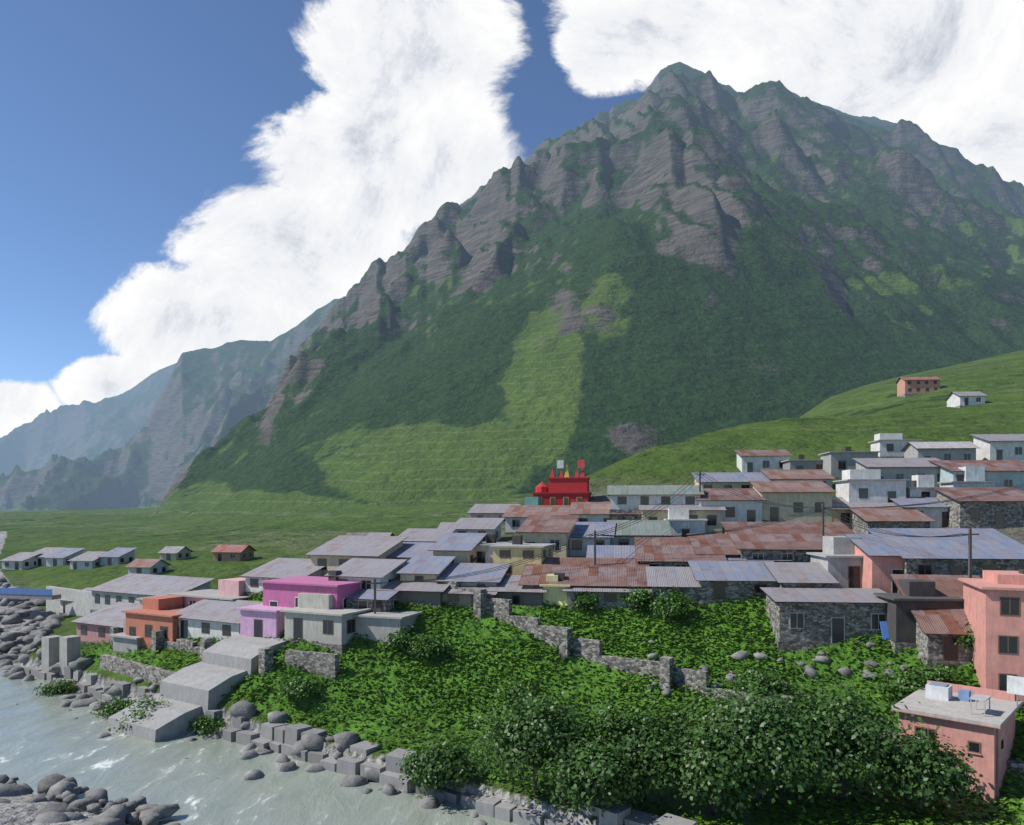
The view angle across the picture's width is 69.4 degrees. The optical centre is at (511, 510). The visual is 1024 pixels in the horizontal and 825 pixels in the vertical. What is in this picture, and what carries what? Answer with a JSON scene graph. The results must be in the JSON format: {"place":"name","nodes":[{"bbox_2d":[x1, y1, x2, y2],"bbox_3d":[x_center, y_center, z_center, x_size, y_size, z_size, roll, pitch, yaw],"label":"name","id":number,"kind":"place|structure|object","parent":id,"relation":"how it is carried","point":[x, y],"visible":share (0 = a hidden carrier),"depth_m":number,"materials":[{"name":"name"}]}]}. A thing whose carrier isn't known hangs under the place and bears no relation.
{"place":"outdoors","nodes":[
{"label":"outdoors","id":0,"kind":"place"},
{"bbox_2d":[0,652,516,824],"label":"river","id":1,"kind":"structure","parent":0,"point":[43,736],"depth_m":50.26,"materials":[{"name":"liquid"}]},
{"bbox_2d":[0,62,1023,824],"bbox_3d":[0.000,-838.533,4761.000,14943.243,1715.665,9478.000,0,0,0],"label":"terrain","id":2,"kind":"structure","parent":0,"point":[678,274],"depth_m":645.36,"materials":[{"name":"green plant"}]},
{"bbox_2d":[0,552,42,569],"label":"house","id":3,"kind":"structure","parent":2,"relation":"on","point":[22,560],"depth_m":188.68,"materials":[{"name":"paint"}]},
{"bbox_2d":[35,547,66,565],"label":"house","id":4,"kind":"structure","parent":2,"relation":"on","point":[41,559],"depth_m":193.90,"materials":[{"name":"paint"}]},
{"bbox_2d":[31,675,80,696],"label":"shrub","id":5,"kind":"object","parent":2,"relation":"on","point":[59,685],"visible":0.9,"depth_m":72.79,"materials":[{"name":"green plant"}]},
{"bbox_2d":[44,548,84,567],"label":"house","id":6,"kind":"structure","parent":2,"relation":"on","point":[62,557],"depth_m":184.20,"materials":[{"name":"paint"}]},
{"bbox_2d":[68,551,107,568],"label":"house","id":7,"kind":"structure","parent":2,"relation":"on","point":[88,560],"depth_m":173.05,"materials":[{"name":"paint"}]},
{"bbox_2d":[71,602,142,644],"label":"house","id":8,"kind":"structure","parent":2,"relation":"on","point":[95,626],"depth_m":83.05,"materials":[{"name":"paint"}]},
{"bbox_2d":[90,691,139,718],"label":"shrub","id":9,"kind":"object","parent":2,"relation":"on","point":[113,708],"visible":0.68,"depth_m":65.13,"materials":[{"name":"green plant"}]},
{"bbox_2d":[98,548,135,566],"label":"house","id":10,"kind":"structure","parent":2,"relation":"on","point":[116,556],"depth_m":174.99,"materials":[{"name":"paint"}]},
{"bbox_2d":[109,618,142,653],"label":"house","id":11,"kind":"structure","parent":2,"relation":"on","point":[122,642],"depth_m":76.70,"materials":[{"name":"paint"}]},
{"bbox_2d":[107,694,175,733],"bbox_3d":[-30.117,17.112,61.683,6.053,3.499,5.668,0,0,-16],"label":"shrub","id":12,"kind":"object","parent":2,"relation":"on","point":[140,712],"visible":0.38,"depth_m":60.78,"materials":[{"name":"green plant"}]},
{"bbox_2d":[124,559,170,574],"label":"house","id":13,"kind":"structure","parent":2,"relation":"on","point":[147,566],"depth_m":145.80,"materials":[{"name":"paint"}]},
{"bbox_2d":[88,573,215,612],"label":"house","id":14,"kind":"structure","parent":2,"relation":"on","point":[130,587],"depth_m":101.69,"materials":[{"name":"paint"}]},
{"bbox_2d":[121,595,184,649],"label":"house","id":15,"kind":"structure","parent":2,"relation":"on","point":[155,613],"depth_m":76.00,"materials":[{"name":"paint"}]},
{"bbox_2d":[158,546,192,560],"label":"house","id":16,"kind":"structure","parent":2,"relation":"on","point":[167,553],"depth_m":172.92,"materials":[{"name":"paint"}]},
{"bbox_2d":[107,634,288,741],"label":"concrete steps","id":17,"kind":"structure","parent":2,"relation":"on","point":[215,674],"depth_m":62.39,"materials":[{"name":"paint"}]},
{"bbox_2d":[187,711,227,738],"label":"shrub","id":18,"kind":"object","parent":2,"relation":"on","point":[215,723],"visible":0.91,"depth_m":59.17,"materials":[{"name":"green plant"}]},
{"bbox_2d":[167,577,251,606],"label":"house","id":19,"kind":"structure","parent":2,"relation":"on","point":[232,589],"depth_m":79.58,"materials":[{"name":"paint"}]},
{"bbox_2d":[174,598,262,641],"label":"house","id":20,"kind":"structure","parent":2,"relation":"on","point":[210,618],"depth_m":73.42,"materials":[{"name":"paint"}]},
{"bbox_2d":[211,545,256,561],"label":"house","id":21,"kind":"structure","parent":2,"relation":"on","point":[221,553],"depth_m":158.19,"materials":[{"name":"paint"}]},
{"bbox_2d":[235,603,290,637],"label":"house","id":22,"kind":"structure","parent":2,"relation":"on","point":[258,620],"depth_m":68.68,"materials":[{"name":"paint"}]},
{"bbox_2d":[239,558,324,595],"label":"house","id":23,"kind":"structure","parent":2,"relation":"on","point":[277,568],"depth_m":79.22,"materials":[{"name":"paint"}]},
{"bbox_2d":[275,673,328,705],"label":"shrub","id":24,"kind":"object","parent":2,"relation":"on","point":[297,688],"visible":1,"depth_m":59.54,"materials":[{"name":"green plant"}]},
{"bbox_2d":[258,570,362,608],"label":"house","id":25,"kind":"structure","parent":2,"relation":"on","point":[282,592],"depth_m":69.75,"materials":[{"name":"paint"}]},
{"bbox_2d":[280,593,371,653],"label":"house","id":26,"kind":"structure","parent":2,"relation":"on","point":[313,617],"depth_m":65.81,"materials":[{"name":"paint"}]},
{"bbox_2d":[305,535,408,576],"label":"house","id":27,"kind":"structure","parent":2,"relation":"on","point":[334,553],"depth_m":79.75,"materials":[{"name":"paint"}]},
{"bbox_2d":[324,558,406,588],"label":"house","id":28,"kind":"structure","parent":2,"relation":"on","point":[365,571],"depth_m":71.85,"materials":[{"name":"paint"}]},
{"bbox_2d":[345,588,398,611],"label":"house","id":29,"kind":"structure","parent":2,"relation":"on","point":[361,598],"depth_m":68.39,"materials":[{"name":"paint"}]},
{"bbox_2d":[353,601,423,647],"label":"house","id":30,"kind":"structure","parent":2,"relation":"on","point":[379,625],"depth_m":65.45,"materials":[{"name":"paint"}]},
{"bbox_2d":[384,624,423,651],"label":"shrub","id":31,"kind":"object","parent":2,"relation":"on","point":[400,639],"visible":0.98,"depth_m":63.54,"materials":[{"name":"green plant"}]},
{"bbox_2d":[386,542,435,565],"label":"house","id":32,"kind":"structure","parent":2,"relation":"on","point":[408,550],"depth_m":80.21,"materials":[{"name":"paint"}]},
{"bbox_2d":[376,574,449,608],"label":"house","id":33,"kind":"structure","parent":2,"relation":"on","point":[426,593],"depth_m":69.19,"materials":[{"name":"paint"}]},
{"bbox_2d":[394,556,455,581],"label":"house","id":34,"kind":"structure","parent":2,"relation":"on","point":[416,568],"depth_m":72.14,"materials":[{"name":"paint"}]},
{"bbox_2d":[398,528,455,541],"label":"house","id":35,"kind":"structure","parent":2,"relation":"on","point":[423,535],"depth_m":90.54,"materials":[{"name":"paint"}]},
{"bbox_2d":[407,629,457,657],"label":"shrub","id":36,"kind":"object","parent":2,"relation":"on","point":[428,645],"visible":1,"depth_m":62.27,"materials":[{"name":"green plant"}]},
{"bbox_2d":[396,731,481,799],"bbox_3d":[-4.614,16.154,46.623,5.558,4.900,6.204,0,0,0],"label":"shrub","id":37,"kind":"object","parent":2,"relation":"on","point":[440,766],"visible":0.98,"depth_m":45.39,"materials":[{"name":"green plant"}]},
{"bbox_2d":[427,533,487,562],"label":"house","id":38,"kind":"structure","parent":2,"relation":"on","point":[461,547],"depth_m":77.30,"materials":[{"name":"paint"}]},
{"bbox_2d":[0,567,926,824],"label":"boulders","id":39,"kind":"object","parent":2,"relation":"on","point":[62,792],"visible":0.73,"depth_m":53.24,"materials":[{"name":"grey stone"}]},
{"bbox_2d":[441,586,497,607],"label":"house","id":40,"kind":"structure","parent":2,"relation":"on","point":[453,596],"depth_m":68.45,"materials":[{"name":"paint"}]},
{"bbox_2d":[434,563,510,585],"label":"house","id":41,"kind":"structure","parent":2,"relation":"on","point":[493,578],"depth_m":71.26,"materials":[{"name":"paint"}]},
{"bbox_2d":[448,518,504,541],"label":"house","id":42,"kind":"structure","parent":2,"relation":"on","point":[478,525],"depth_m":95.23,"materials":[{"name":"paint"}]},
{"bbox_2d":[476,534,510,562],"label":"house","id":43,"kind":"structure","parent":2,"relation":"on","point":[484,552],"depth_m":77.93,"materials":[{"name":"paint"}]},
{"bbox_2d":[467,504,520,523],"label":"house","id":44,"kind":"structure","parent":2,"relation":"on","point":[487,511],"depth_m":110.39,"materials":[{"name":"paint"}]},
{"bbox_2d":[0,581,1023,824],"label":"bank walls","id":45,"kind":"structure","parent":2,"relation":"on","point":[64,651],"depth_m":60.84,"materials":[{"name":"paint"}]},
{"bbox_2d":[487,575,547,607],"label":"house","id":46,"kind":"structure","parent":2,"relation":"on","point":[507,587],"depth_m":67.83,"materials":[{"name":"paint"}]},
{"bbox_2d":[488,679,546,706],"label":"shrub","id":47,"kind":"object","parent":2,"relation":"on","point":[509,689],"visible":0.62,"depth_m":57.75,"materials":[{"name":"green plant"}]},
{"bbox_2d":[489,535,555,574],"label":"house","id":48,"kind":"structure","parent":2,"relation":"on","point":[517,549],"depth_m":73.84,"materials":[{"name":"paint"}]},
{"bbox_2d":[502,505,569,533],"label":"house","id":49,"kind":"structure","parent":2,"relation":"on","point":[515,516],"depth_m":101.31,"materials":[{"name":"paint"}]},
{"bbox_2d":[464,680,609,794],"bbox_3d":[1.556,13.817,44.066,8.743,7.402,9.683,0,0,0],"label":"bush","id":50,"kind":"object","parent":2,"relation":"on","point":[535,736],"visible":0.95,"depth_m":42.44,"materials":[{"name":"green plant"}]},
{"bbox_2d":[515,515,579,556],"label":"house","id":51,"kind":"structure","parent":2,"relation":"on","point":[557,530],"depth_m":81.76,"materials":[{"name":"paint"}]},
{"bbox_2d":[81,591,1023,824],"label":"ground cover","id":52,"kind":"object","parent":2,"relation":"on","point":[974,804],"visible":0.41,"depth_m":57.05,"materials":[{"name":"green plant"}]},
{"bbox_2d":[539,572,570,605],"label":"house","id":53,"kind":"structure","parent":2,"relation":"on","point":[554,593],"depth_m":67.59,"materials":[{"name":"paint"}]},
{"bbox_2d":[532,460,591,504],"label":"temple","id":54,"kind":"structure","parent":2,"relation":"on","point":[566,489],"depth_m":112.64,"materials":[{"name":"paint"}]},
{"bbox_2d":[518,557,648,587],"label":"house","id":55,"kind":"structure","parent":2,"relation":"on","point":[611,572],"depth_m":70.42,"materials":[{"name":"paint"}]},
{"bbox_2d":[569,588,603,611],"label":"shrub","id":56,"kind":"object","parent":2,"relation":"on","point":[584,601],"visible":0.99,"depth_m":65.95,"materials":[{"name":"green plant"}]},
{"bbox_2d":[569,522,615,556],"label":"house","id":57,"kind":"structure","parent":2,"relation":"on","point":[581,529],"depth_m":82.76,"materials":[{"name":"paint"}]},
{"bbox_2d":[536,731,650,817],"bbox_3d":[4.604,14.964,41.266,6.678,5.150,6.660,0,0,0],"label":"bush","id":58,"kind":"object","parent":2,"relation":"on","point":[588,780],"visible":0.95,"depth_m":39.60,"materials":[{"name":"green plant"}]},
{"bbox_2d":[569,502,641,521],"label":"house","id":59,"kind":"structure","parent":2,"relation":"on","point":[592,511],"depth_m":96.52,"materials":[{"name":"paint"}]},
{"bbox_2d":[562,586,657,609],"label":"house","id":60,"kind":"structure","parent":2,"relation":"on","point":[610,595],"depth_m":66.55,"materials":[{"name":"paint"}]},
{"bbox_2d":[586,545,634,557],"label":"house","id":61,"kind":"structure","parent":2,"relation":"on","point":[615,551],"depth_m":76.73,"materials":[{"name":"paint"}]},
{"bbox_2d":[565,691,704,805],"bbox_3d":[7.606,14.070,43.289,9.357,6.867,8.431,0,0,-39],"label":"tree","id":62,"kind":"object","parent":2,"relation":"on","point":[642,744],"visible":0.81,"depth_m":41.80,"materials":[{"name":"green plant"}]},
{"bbox_2d":[616,583,659,611],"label":"shrub","id":63,"kind":"object","parent":2,"relation":"on","point":[640,598],"visible":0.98,"depth_m":64.90,"materials":[{"name":"green plant"}]},
{"bbox_2d":[607,520,672,544],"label":"house","id":64,"kind":"structure","parent":2,"relation":"on","point":[650,528],"depth_m":84.21,"materials":[{"name":"paint"}]},
{"bbox_2d":[607,485,703,519],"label":"house","id":65,"kind":"structure","parent":2,"relation":"on","point":[626,499],"depth_m":94.97,"materials":[{"name":"paint"}]},
{"bbox_2d":[648,586,695,619],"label":"shrub","id":66,"kind":"object","parent":2,"relation":"on","point":[665,605],"visible":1,"depth_m":62.85,"materials":[{"name":"green plant"}]},
{"bbox_2d":[645,566,707,609],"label":"house","id":67,"kind":"structure","parent":2,"relation":"on","point":[662,579],"depth_m":66.04,"materials":[{"name":"paint"}]},
{"bbox_2d":[634,537,726,566],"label":"house","id":68,"kind":"structure","parent":2,"relation":"on","point":[667,551],"depth_m":73.96,"materials":[{"name":"paint"}]},
{"bbox_2d":[638,505,726,533],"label":"house","id":69,"kind":"structure","parent":2,"relation":"on","point":[712,515],"depth_m":91.92,"materials":[{"name":"paint"}]},
{"bbox_2d":[663,509,707,536],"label":"house","id":70,"kind":"structure","parent":2,"relation":"on","point":[681,522],"depth_m":88.19,"materials":[{"name":"paint"}]},
{"bbox_2d":[367,470,1023,771],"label":"power lines","id":71,"kind":"object","parent":2,"relation":"on","point":[884,629],"visible":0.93,"depth_m":71.63,"materials":[{"name":"paint"}]},
{"bbox_2d":[640,710,774,819],"bbox_3d":[10.582,14.152,40.628,8.337,6.747,7.207,0,0,0],"label":"bush","id":72,"kind":"object","parent":2,"relation":"on","point":[715,778],"visible":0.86,"depth_m":39.05,"materials":[{"name":"green plant"}]},
{"bbox_2d":[686,533,740,556],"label":"house","id":73,"kind":"structure","parent":2,"relation":"on","point":[715,544],"depth_m":75.56,"materials":[{"name":"paint"}]},
{"bbox_2d":[696,488,765,521],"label":"house","id":74,"kind":"structure","parent":2,"relation":"on","point":[740,509],"depth_m":92.81,"materials":[{"name":"paint"}]},
{"bbox_2d":[687,561,778,606],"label":"house","id":75,"kind":"structure","parent":2,"relation":"on","point":[721,580],"depth_m":64.87,"materials":[{"name":"paint"}]},
{"bbox_2d":[691,472,774,487],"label":"house","id":76,"kind":"structure","parent":2,"relation":"on","point":[735,479],"depth_m":105.14,"materials":[{"name":"paint"}]},
{"bbox_2d":[730,661,795,695],"bbox_3d":[18.473,12.600,55.445,4.638,2.461,4.640,0,0,-43],"label":"shrub","id":77,"kind":"object","parent":2,"relation":"on","point":[760,676],"visible":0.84,"depth_m":54.51,"materials":[{"name":"green plant"}]},
{"bbox_2d":[662,664,864,812],"bbox_3d":[14.243,13.133,42.355,10.395,8.786,11.556,0,0,-33],"label":"tree","id":78,"kind":"object","parent":2,"relation":"on","point":[764,730],"visible":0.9,"depth_m":40.04,"materials":[{"name":"green plant"}]},
{"bbox_2d":[734,450,793,471],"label":"house","id":79,"kind":"structure","parent":2,"relation":"on","point":[753,460],"depth_m":122.64,"materials":[{"name":"paint"}]},
{"bbox_2d":[720,522,854,561],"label":"house","id":80,"kind":"structure","parent":2,"relation":"on","point":[794,541],"depth_m":75.13,"materials":[{"name":"paint"}]},
{"bbox_2d":[749,481,836,521],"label":"house","id":81,"kind":"structure","parent":2,"relation":"on","point":[806,493],"depth_m":93.22,"materials":[{"name":"paint"}]},
{"bbox_2d":[760,469,835,487],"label":"house","id":82,"kind":"structure","parent":2,"relation":"on","point":[804,475],"depth_m":105.11,"materials":[{"name":"paint"}]},
{"bbox_2d":[763,562,838,587],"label":"house","id":83,"kind":"structure","parent":2,"relation":"on","point":[801,575],"depth_m":64.52,"materials":[{"name":"paint"}]},
{"bbox_2d":[781,455,822,469],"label":"house","id":84,"kind":"structure","parent":2,"relation":"on","point":[800,462],"depth_m":117.32,"materials":[{"name":"paint"}]},
{"bbox_2d":[759,587,887,652],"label":"house","id":85,"kind":"structure","parent":2,"relation":"on","point":[800,619],"depth_m":58.48,"materials":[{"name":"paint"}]},
{"bbox_2d":[806,536,863,587],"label":"house","id":86,"kind":"structure","parent":2,"relation":"on","point":[838,559],"depth_m":65.17,"materials":[{"name":"paint"}]},
{"bbox_2d":[818,447,880,478],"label":"house","id":87,"kind":"structure","parent":2,"relation":"on","point":[835,464],"depth_m":112.99,"materials":[{"name":"paint"}]},
{"bbox_2d":[829,497,896,528],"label":"house","id":88,"kind":"structure","parent":2,"relation":"on","point":[843,504],"depth_m":93.04,"materials":[{"name":"paint"}]},
{"bbox_2d":[775,666,952,809],"bbox_3d":[19.454,13.418,42.749,9.660,8.337,10.552,0,0,-44],"label":"tree","id":89,"kind":"object","parent":2,"relation":"on","point":[859,741],"visible":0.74,"depth_m":40.64,"materials":[{"name":"green plant"}]},
{"bbox_2d":[833,469,909,502],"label":"house","id":90,"kind":"structure","parent":2,"relation":"on","point":[862,486],"depth_m":94.90,"materials":[{"name":"paint"}]},
{"bbox_2d":[844,534,929,592],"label":"house","id":91,"kind":"structure","parent":2,"relation":"on","point":[882,560],"depth_m":63.32,"materials":[{"name":"paint"}]},
{"bbox_2d":[847,507,935,533],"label":"house","id":92,"kind":"structure","parent":2,"relation":"on","point":[894,517],"depth_m":87.82,"materials":[{"name":"paint"}]},
{"bbox_2d":[851,458,939,486],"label":"house","id":93,"kind":"structure","parent":2,"relation":"on","point":[899,468],"depth_m":102.38,"materials":[{"name":"paint"}]},
{"bbox_2d":[868,433,922,457],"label":"house","id":94,"kind":"structure","parent":2,"relation":"on","point":[889,444],"depth_m":127.33,"materials":[{"name":"paint"}]},
{"bbox_2d":[863,665,946,700],"bbox_3d":[27.468,12.262,52.050,5.154,2.684,4.852,0,0,-27],"label":"shrub","id":95,"kind":"object","parent":2,"relation":"on","point":[904,683],"visible":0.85,"depth_m":51.05,"materials":[{"name":"green plant"}]},
{"bbox_2d":[873,579,963,652],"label":"house","id":96,"kind":"structure","parent":2,"relation":"on","point":[900,618],"depth_m":55.99,"materials":[{"name":"paint"}]},
{"bbox_2d":[895,377,941,396],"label":"house","id":97,"kind":"structure","parent":2,"relation":"on","point":[909,386],"depth_m":264.42,"materials":[{"name":"paint"}]},
{"bbox_2d":[890,495,949,527],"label":"house","id":98,"kind":"structure","parent":2,"relation":"on","point":[937,512],"depth_m":90.80,"materials":[{"name":"paint"}]},
{"bbox_2d":[854,725,986,815],"bbox_3d":[22.431,14.752,41.144,5.999,5.644,7.044,0,0,-24],"label":"bush","id":99,"kind":"object","parent":2,"relation":"on","point":[924,778],"visible":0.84,"depth_m":39.63,"materials":[{"name":"green plant"}]},
{"bbox_2d":[906,475,936,496],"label":"house","id":100,"kind":"structure","parent":2,"relation":"on","point":[921,485],"depth_m":95.78,"materials":[{"name":"paint"}]},
{"bbox_2d":[890,574,980,668],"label":"house","id":101,"kind":"structure","parent":2,"relation":"on","point":[939,631],"depth_m":54.17,"materials":[{"name":"paint"}]},
{"bbox_2d":[906,661,969,686],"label":"shrub","id":102,"kind":"object","parent":2,"relation":"on","point":[941,675],"visible":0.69,"depth_m":51.27,"materials":[{"name":"green plant"}]},
{"bbox_2d":[900,441,979,459],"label":"house","id":103,"kind":"structure","parent":2,"relation":"on","point":[966,450],"depth_m":115.70,"materials":[{"name":"paint"}]},
{"bbox_2d":[865,528,1023,577],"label":"house","id":104,"kind":"structure","parent":2,"relation":"on","point":[993,549],"depth_m":62.70,"materials":[{"name":"paint"}]},
{"bbox_2d":[891,675,1023,803],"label":"pink house","id":105,"kind":"structure","parent":2,"relation":"on","point":[980,722],"depth_m":44.25,"materials":[{"name":"paint"}]},
{"bbox_2d":[944,391,987,407],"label":"house","id":106,"kind":"structure","parent":2,"relation":"on","point":[960,399],"depth_m":183.17,"materials":[{"name":"paint"}]},
{"bbox_2d":[937,466,998,486],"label":"house","id":107,"kind":"structure","parent":2,"relation":"on","point":[972,476],"depth_m":97.03,"materials":[{"name":"paint"}]},
{"bbox_2d":[928,460,1023,490],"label":"house","id":108,"kind":"structure","parent":2,"relation":"on","point":[1007,473],"depth_m":98.75,"materials":[{"name":"paint"}]},
{"bbox_2d":[931,487,1023,528],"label":"house","id":109,"kind":"structure","parent":2,"relation":"on","point":[1001,510],"depth_m":87.67,"materials":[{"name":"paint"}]},
{"bbox_2d":[958,569,1023,707],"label":"house","id":110,"kind":"structure","parent":2,"relation":"on","point":[993,604],"depth_m":49.35,"materials":[{"name":"paint"}]},
{"bbox_2d":[969,434,1023,461],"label":"house","id":111,"kind":"structure","parent":2,"relation":"on","point":[1001,446],"depth_m":116.15,"materials":[{"name":"paint"}]},
{"bbox_2d":[0,0,1023,437],"label":"sky","id":112,"kind":"structure","parent":0,"point":[177,177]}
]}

